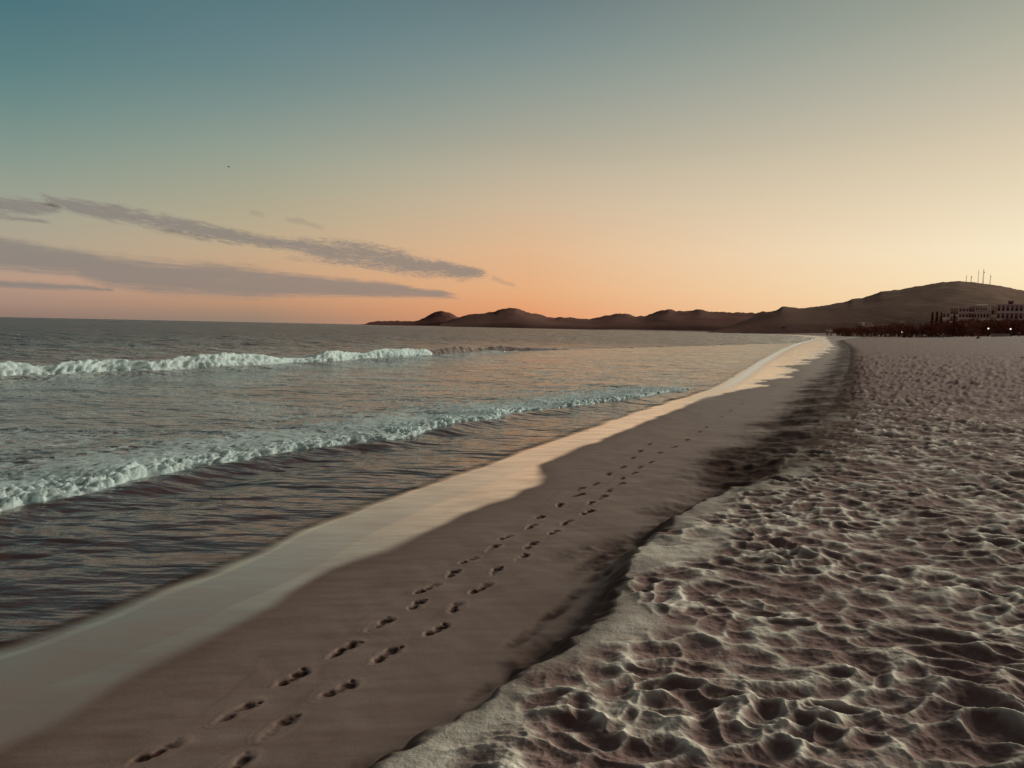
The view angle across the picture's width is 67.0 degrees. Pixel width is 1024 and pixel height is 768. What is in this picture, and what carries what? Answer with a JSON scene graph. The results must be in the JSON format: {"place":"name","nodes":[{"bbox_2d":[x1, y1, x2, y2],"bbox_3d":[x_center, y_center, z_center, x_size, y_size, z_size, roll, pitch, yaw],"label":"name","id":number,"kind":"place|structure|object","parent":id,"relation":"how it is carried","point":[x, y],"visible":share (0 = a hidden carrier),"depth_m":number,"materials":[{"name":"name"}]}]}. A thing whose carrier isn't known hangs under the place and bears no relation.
{"place":"outdoors","nodes":[
{"label":"outdoors","id":0,"kind":"place"},
{"bbox_2d":[0,215,45,222],"bbox_3d":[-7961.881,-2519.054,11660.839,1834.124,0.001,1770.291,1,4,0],"label":"cloud","id":1,"kind":"structure","parent":0,"point":[25,219],"depth_m":11824.69,"materials":[{"name":"grey"}]},
{"bbox_2d":[0,198,58,214],"bbox_3d":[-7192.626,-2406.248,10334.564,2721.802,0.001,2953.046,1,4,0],"label":"cloud","id":2,"kind":"structure","parent":0,"point":[27,206],"depth_m":10504.44,"materials":[{"name":"grey"}]},
{"bbox_2d":[0,281,112,290],"bbox_3d":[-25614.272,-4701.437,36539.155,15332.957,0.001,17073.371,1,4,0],"label":"cloud","id":3,"kind":"structure","parent":0,"point":[45,286],"depth_m":36916.91,"materials":[{"name":"grey"}]},
{"bbox_2d":[0,238,452,297],"bbox_3d":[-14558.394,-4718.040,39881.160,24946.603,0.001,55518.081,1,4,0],"label":"cloud","id":4,"kind":"structure","parent":0,"point":[206,279],"depth_m":26569.12,"materials":[{"name":"grey"}]},
{"bbox_2d":[44,195,484,279],"bbox_3d":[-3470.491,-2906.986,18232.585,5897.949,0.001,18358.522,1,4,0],"label":"cloud","id":5,"kind":"structure","parent":0,"point":[385,258],"depth_m":14722.89,"materials":[{"name":"grey"}]},
{"bbox_2d":[0,317,814,642],"bbox_3d":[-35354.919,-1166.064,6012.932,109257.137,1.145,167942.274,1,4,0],"label":"sea","id":6,"kind":"structure","parent":0,"point":[64,561],"depth_m":15.02,"materials":[{"name":"liquid"}]},
{"bbox_2d":[0,346,595,375],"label":"breaking wave","id":7,"kind":"object","parent":6,"relation":"on","point":[10,368],"visible":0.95,"depth_m":27.18,"materials":[{"name":"liquid"}]},
{"bbox_2d":[0,384,691,510],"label":"breaking wave","id":8,"kind":"object","parent":6,"relation":"on","point":[36,475],"visible":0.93,"depth_m":10.80,"materials":[{"name":"liquid"}]},
{"bbox_2d":[360,311,458,325],"bbox_3d":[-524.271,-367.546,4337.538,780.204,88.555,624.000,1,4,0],"label":"headland","id":9,"kind":"structure","parent":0,"point":[437,318],"depth_m":4135.34,"materials":[{"name":"brown stone"}]},
{"bbox_2d":[0,329,1023,767],"bbox_3d":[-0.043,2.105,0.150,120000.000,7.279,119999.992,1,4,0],"label":"beach","id":10,"kind":"structure","parent":0,"point":[808,555],"depth_m":4.38,"materials":[{"name":"beige sand"}]},
{"bbox_2d":[113,730,201,767],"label":"footprint","id":11,"kind":"object","parent":10,"relation":"on","point":[155,751],"visible":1,"depth_m":3.06},
{"bbox_2d":[202,694,273,728],"bbox_3d":[-1.194,1.432,3.383,0.178,0.017,0.354,3,5,29],"label":"footprint","id":12,"kind":"object","parent":10,"relation":"on","point":[239,710],"visible":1,"depth_m":3.38},
{"bbox_2d":[208,743,270,767],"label":"footprint","id":13,"kind":"object","parent":10,"relation":"on","point":[250,756],"visible":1,"depth_m":2.99},
{"bbox_2d":[246,706,310,745],"bbox_3d":[-0.973,1.436,3.240,0.178,0.018,0.354,3,4,20],"label":"footprint","id":14,"kind":"object","parent":10,"relation":"on","point":[278,726],"visible":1,"depth_m":3.23},
{"bbox_2d":[262,662,321,692],"bbox_3d":[-1.054,1.413,3.720,0.178,0.020,0.354,3,5,28],"label":"footprint","id":15,"kind":"object","parent":10,"relation":"on","point":[291,677],"visible":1,"depth_m":3.72},
{"bbox_2d":[307,674,371,703],"bbox_3d":[-0.796,1.414,3.578,0.178,0.019,0.354,4,5,36],"label":"footprint","id":16,"kind":"object","parent":10,"relation":"on","point":[340,688],"visible":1,"depth_m":3.58},
{"bbox_2d":[318,636,370,661],"bbox_3d":[-0.875,1.392,4.048,0.178,0.024,0.354,3,5,27],"label":"footprint","id":17,"kind":"object","parent":10,"relation":"on","point":[344,648],"visible":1,"depth_m":4.05},
{"bbox_2d":[357,613,401,634],"bbox_3d":[-0.751,1.366,4.393,0.178,0.019,0.354,3,5,25],"label":"footprint","id":18,"kind":"object","parent":10,"relation":"on","point":[378,624],"visible":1,"depth_m":4.39},
{"bbox_2d":[361,641,411,667],"bbox_3d":[-0.643,1.393,3.970,0.178,0.025,0.354,3,5,26],"label":"footprint","id":19,"kind":"object","parent":10,"relation":"on","point":[385,654],"visible":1,"depth_m":3.97},
{"bbox_2d":[398,594,434,613],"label":"footprint","id":20,"kind":"object","parent":10,"relation":"on","point":[416,604],"visible":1,"depth_m":4.71},
{"bbox_2d":[407,580,447,595],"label":"footprint","id":21,"kind":"object","parent":10,"relation":"on","point":[427,588],"visible":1,"depth_m":5.01},
{"bbox_2d":[413,618,459,639],"bbox_3d":[-0.417,1.367,4.296,0.178,0.021,0.354,4,5,31],"label":"footprint","id":22,"kind":"object","parent":10,"relation":"on","point":[441,627],"visible":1,"depth_m":4.30},
{"bbox_2d":[437,566,467,580],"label":"footprint","id":23,"kind":"object","parent":10,"relation":"on","point":[451,573],"visible":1,"depth_m":5.33},
{"bbox_2d":[439,597,471,616],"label":"footprint","id":24,"kind":"object","parent":10,"relation":"on","point":[454,607],"visible":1,"depth_m":4.64},
{"bbox_2d":[450,554,486,566],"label":"footprint","id":25,"kind":"object","parent":10,"relation":"on","point":[468,560],"visible":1,"depth_m":5.63},
{"bbox_2d":[462,579,499,595],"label":"footprint","id":26,"kind":"object","parent":10,"relation":"on","point":[480,587],"visible":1,"depth_m":5.00},
{"bbox_2d":[478,542,506,553],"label":"footprint","id":27,"kind":"object","parent":10,"relation":"on","point":[493,547],"visible":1,"depth_m":5.93},
{"bbox_2d":[481,563,509,577],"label":"footprint","id":28,"kind":"object","parent":10,"relation":"on","point":[496,570],"visible":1,"depth_m":5.36},
{"bbox_2d":[490,532,521,541],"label":"footprint","id":29,"kind":"object","parent":10,"relation":"on","point":[504,537],"visible":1,"depth_m":6.25},
{"bbox_2d":[506,550,536,562],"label":"footprint","id":30,"kind":"object","parent":10,"relation":"on","point":[521,556],"visible":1,"depth_m":5.68},
{"bbox_2d":[517,539,543,550],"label":"footprint","id":31,"kind":"object","parent":10,"relation":"on","point":[532,544],"visible":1,"depth_m":5.99},
{"bbox_2d":[518,521,543,530],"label":"footprint","id":32,"kind":"object","parent":10,"relation":"on","point":[529,526],"visible":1,"depth_m":6.61},
{"bbox_2d":[523,514,549,521],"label":"footprint","id":33,"kind":"object","parent":10,"relation":"on","point":[537,518],"visible":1,"depth_m":6.91},
{"bbox_2d":[540,527,566,536],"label":"footprint","id":34,"kind":"object","parent":10,"relation":"on","point":[550,532],"visible":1,"depth_m":6.38},
{"bbox_2d":[550,501,568,508],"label":"footprint","id":35,"kind":"object","parent":10,"relation":"on","point":[559,504],"visible":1,"depth_m":7.42},
{"bbox_2d":[554,517,578,526],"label":"footprint","id":36,"kind":"object","parent":10,"relation":"on","point":[564,522],"visible":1,"depth_m":6.72},
{"bbox_2d":[575,508,600,515],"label":"footprint","id":37,"kind":"object","parent":10,"relation":"on","point":[588,511],"visible":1,"depth_m":7.10},
{"bbox_2d":[580,499,600,505],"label":"footprint","id":38,"kind":"object","parent":10,"relation":"on","point":[592,502],"visible":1,"depth_m":7.48},
{"bbox_2d":[829,327,851,335],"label":"tree","id":39,"kind":"object","parent":10,"relation":"on","point":[838,332],"visible":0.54,"depth_m":627.30,"materials":[{"name":"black plant"}]},
{"bbox_2d":[842,328,854,335],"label":"tree","id":40,"kind":"object","parent":10,"relation":"on","point":[850,333],"visible":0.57,"depth_m":613.47,"materials":[{"name":"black plant"}]},
{"bbox_2d":[853,325,870,335],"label":"tree","id":41,"kind":"object","parent":10,"relation":"on","point":[857,332],"visible":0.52,"depth_m":585.56,"materials":[{"name":"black plant"}]},
{"bbox_2d":[857,327,872,335],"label":"tree","id":42,"kind":"object","parent":10,"relation":"on","point":[862,329],"visible":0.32,"depth_m":571.36,"materials":[{"name":"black plant"}]},
{"bbox_2d":[859,327,876,336],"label":"tree","id":43,"kind":"object","parent":10,"relation":"on","point":[867,331],"visible":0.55,"depth_m":547.53,"materials":[{"name":"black plant"}]},
{"bbox_2d":[867,326,886,336],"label":"tree","id":44,"kind":"object","parent":10,"relation":"on","point":[874,332],"visible":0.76,"depth_m":522.03,"materials":[{"name":"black plant"}]},
{"bbox_2d":[877,325,893,336],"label":"tree","id":45,"kind":"object","parent":10,"relation":"on","point":[881,330],"visible":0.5,"depth_m":500.82,"materials":[{"name":"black plant"}]},
{"bbox_2d":[880,323,895,336],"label":"tree","id":46,"kind":"object","parent":10,"relation":"on","point":[886,327],"visible":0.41,"depth_m":491.06,"materials":[{"name":"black plant"}]},
{"bbox_2d":[889,325,903,335],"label":"tree","id":47,"kind":"object","parent":10,"relation":"on","point":[894,331],"visible":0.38,"depth_m":476.68,"materials":[{"name":"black plant"}]},
{"bbox_2d":[893,323,910,337],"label":"bushy tree","id":48,"kind":"object","parent":10,"relation":"on","point":[898,327],"visible":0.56,"depth_m":355.52,"materials":[{"name":"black plant"}]},
{"bbox_2d":[888,322,916,336],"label":"tree","id":49,"kind":"object","parent":10,"relation":"on","point":[895,330],"visible":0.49,"depth_m":469.70,"materials":[{"name":"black plant"}]},
{"bbox_2d":[901,325,917,336],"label":"bushy tree","id":50,"kind":"object","parent":10,"relation":"on","point":[908,329],"visible":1,"depth_m":327.11,"materials":[{"name":"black plant"}]},
{"bbox_2d":[909,325,924,337],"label":"bushy tree","id":51,"kind":"object","parent":10,"relation":"on","point":[915,332],"visible":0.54,"depth_m":330.16,"materials":[{"name":"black plant"}]},
{"bbox_2d":[914,322,932,337],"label":"bushy tree","id":52,"kind":"object","parent":10,"relation":"on","point":[921,332],"visible":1,"depth_m":325.61,"materials":[{"name":"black plant"}]},
{"bbox_2d":[930,312,933,336],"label":"cypress tree","id":53,"kind":"object","parent":10,"relation":"on","point":[932,320],"visible":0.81,"depth_m":328.45,"materials":[{"name":"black plant"}]},
{"bbox_2d":[919,321,948,336],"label":"bushy tree","id":54,"kind":"object","parent":10,"relation":"on","point":[936,330],"visible":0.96,"depth_m":324.57,"materials":[{"name":"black plant"}]},
{"bbox_2d":[934,311,938,336],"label":"cypress tree","id":55,"kind":"object","parent":10,"relation":"on","point":[936,319],"visible":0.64,"depth_m":332.37,"materials":[{"name":"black plant"}]},
{"bbox_2d":[939,312,942,336],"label":"cypress tree","id":56,"kind":"object","parent":10,"relation":"on","point":[941,320],"visible":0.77,"depth_m":329.52,"materials":[{"name":"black plant"}]},
{"bbox_2d":[942,310,950,332],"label":"apartment block","id":57,"kind":"structure","parent":10,"relation":"on","point":[946,315],"depth_m":557.38,"materials":[{"name":"grey concrete"}]},
{"bbox_2d":[942,322,952,336],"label":"bushy tree","id":58,"kind":"object","parent":10,"relation":"on","point":[946,330],"visible":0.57,"depth_m":332.31,"materials":[{"name":"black plant"}]},
{"bbox_2d":[951,313,955,336],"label":"cypress tree","id":59,"kind":"object","parent":10,"relation":"on","point":[954,326],"visible":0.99,"depth_m":334.48,"materials":[{"name":"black plant"}]},
{"bbox_2d":[950,308,957,328],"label":"apartment block","id":60,"kind":"structure","parent":10,"relation":"on","point":[953,311],"depth_m":597.39,"materials":[{"name":"beige concrete"}]},
{"bbox_2d":[945,319,965,336],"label":"bushy tree","id":61,"kind":"object","parent":10,"relation":"on","point":[956,327],"visible":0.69,"depth_m":337.50,"materials":[{"name":"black plant"}]},
{"bbox_2d":[954,320,970,336],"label":"bushy tree","id":62,"kind":"object","parent":10,"relation":"on","point":[962,324],"visible":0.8,"depth_m":335.77,"materials":[{"name":"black plant"}]},
{"bbox_2d":[958,306,969,335],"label":"hotel tower","id":63,"kind":"structure","parent":10,"relation":"on","point":[963,313],"depth_m":467.61,"materials":[{"name":"grey concrete"}]},
{"bbox_2d":[958,320,975,335],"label":"bushy tree","id":64,"kind":"object","parent":10,"relation":"on","point":[968,330],"visible":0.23,"depth_m":353.11,"materials":[{"name":"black plant"}]},
{"bbox_2d":[968,306,975,334],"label":"hotel tower","id":65,"kind":"structure","parent":10,"relation":"on","point":[971,313],"depth_m":475.50,"materials":[{"name":"beige concrete"}]},
{"bbox_2d":[965,320,982,336],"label":"bushy tree","id":66,"kind":"object","parent":10,"relation":"on","point":[973,327],"visible":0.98,"depth_m":325.37,"materials":[{"name":"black plant"}]},
{"bbox_2d":[962,318,996,335],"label":"bushy tree","id":67,"kind":"object","parent":10,"relation":"on","point":[991,322],"visible":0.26,"depth_m":354.66,"materials":[{"name":"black plant"}]},
{"bbox_2d":[974,310,989,334],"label":"hotel block","id":68,"kind":"structure","parent":10,"relation":"on","point":[982,315],"depth_m":497.49,"materials":[{"name":"grey concrete"}]},
{"bbox_2d":[975,304,988,309],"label":"apartment block","id":69,"kind":"structure","parent":10,"relation":"on","point":[981,306],"depth_m":616.97,"materials":[{"name":"concrete"}]},
{"bbox_2d":[974,317,992,335],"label":"bushy tree","id":70,"kind":"object","parent":10,"relation":"on","point":[986,327],"visible":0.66,"depth_m":346.77,"materials":[{"name":"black plant"}]},
{"bbox_2d":[978,319,1007,335],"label":"bushy tree","id":71,"kind":"object","parent":10,"relation":"on","point":[991,327],"visible":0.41,"depth_m":348.96,"materials":[{"name":"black plant"}]},
{"bbox_2d":[990,306,996,334],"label":"hotel block","id":72,"kind":"structure","parent":10,"relation":"on","point":[993,310],"depth_m":487.90,"materials":[{"name":"beige concrete"}]},
{"bbox_2d":[991,334,1009,336],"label":"wall","id":73,"kind":"structure","parent":10,"relation":"on","point":[999,335],"depth_m":284.19,"materials":[{"name":"grey concrete"}]},
{"bbox_2d":[990,318,1011,333],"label":"bushy tree","id":74,"kind":"object","parent":10,"relation":"on","point":[1003,324],"visible":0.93,"depth_m":337.65,"materials":[{"name":"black plant"}]},
{"bbox_2d":[996,321,1017,334],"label":"bushy tree","id":75,"kind":"object","parent":10,"relation":"on","point":[1007,328],"visible":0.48,"depth_m":346.31,"materials":[{"name":"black plant"}]},
{"bbox_2d":[995,301,1023,335],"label":"grand hotel","id":76,"kind":"structure","parent":10,"relation":"on","point":[1011,310],"depth_m":479.28,"materials":[{"name":"concrete"}]},
{"bbox_2d":[1004,320,1022,335],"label":"bushy tree","id":77,"kind":"object","parent":10,"relation":"on","point":[1014,328],"visible":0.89,"depth_m":342.99,"materials":[{"name":"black plant"}]},
{"bbox_2d":[1008,318,1023,335],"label":"bushy tree","id":78,"kind":"object","parent":10,"relation":"on","point":[1020,324],"visible":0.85,"depth_m":343.56,"materials":[{"name":"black plant"}]},
{"bbox_2d":[0,0,1023,323],"label":"sky","id":79,"kind":"structure","parent":0,"point":[590,158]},
{"bbox_2d":[440,308,771,330],"bbox_3d":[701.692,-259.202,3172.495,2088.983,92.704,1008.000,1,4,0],"label":"distant hills","id":80,"kind":"structure","parent":0,"point":[692,320],"depth_m":2803.49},
{"bbox_2d":[858,320,864,324],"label":"beach house","id":81,"kind":"structure","parent":0,"point":[860,322],"depth_m":1116.15,"materials":[{"name":"concrete"}]},
{"bbox_2d":[708,281,1023,333],"bbox_3d":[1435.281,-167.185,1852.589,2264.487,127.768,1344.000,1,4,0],"label":"hillside","id":82,"kind":"structure","parent":0,"point":[917,305],"depth_m":1386.71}
]}

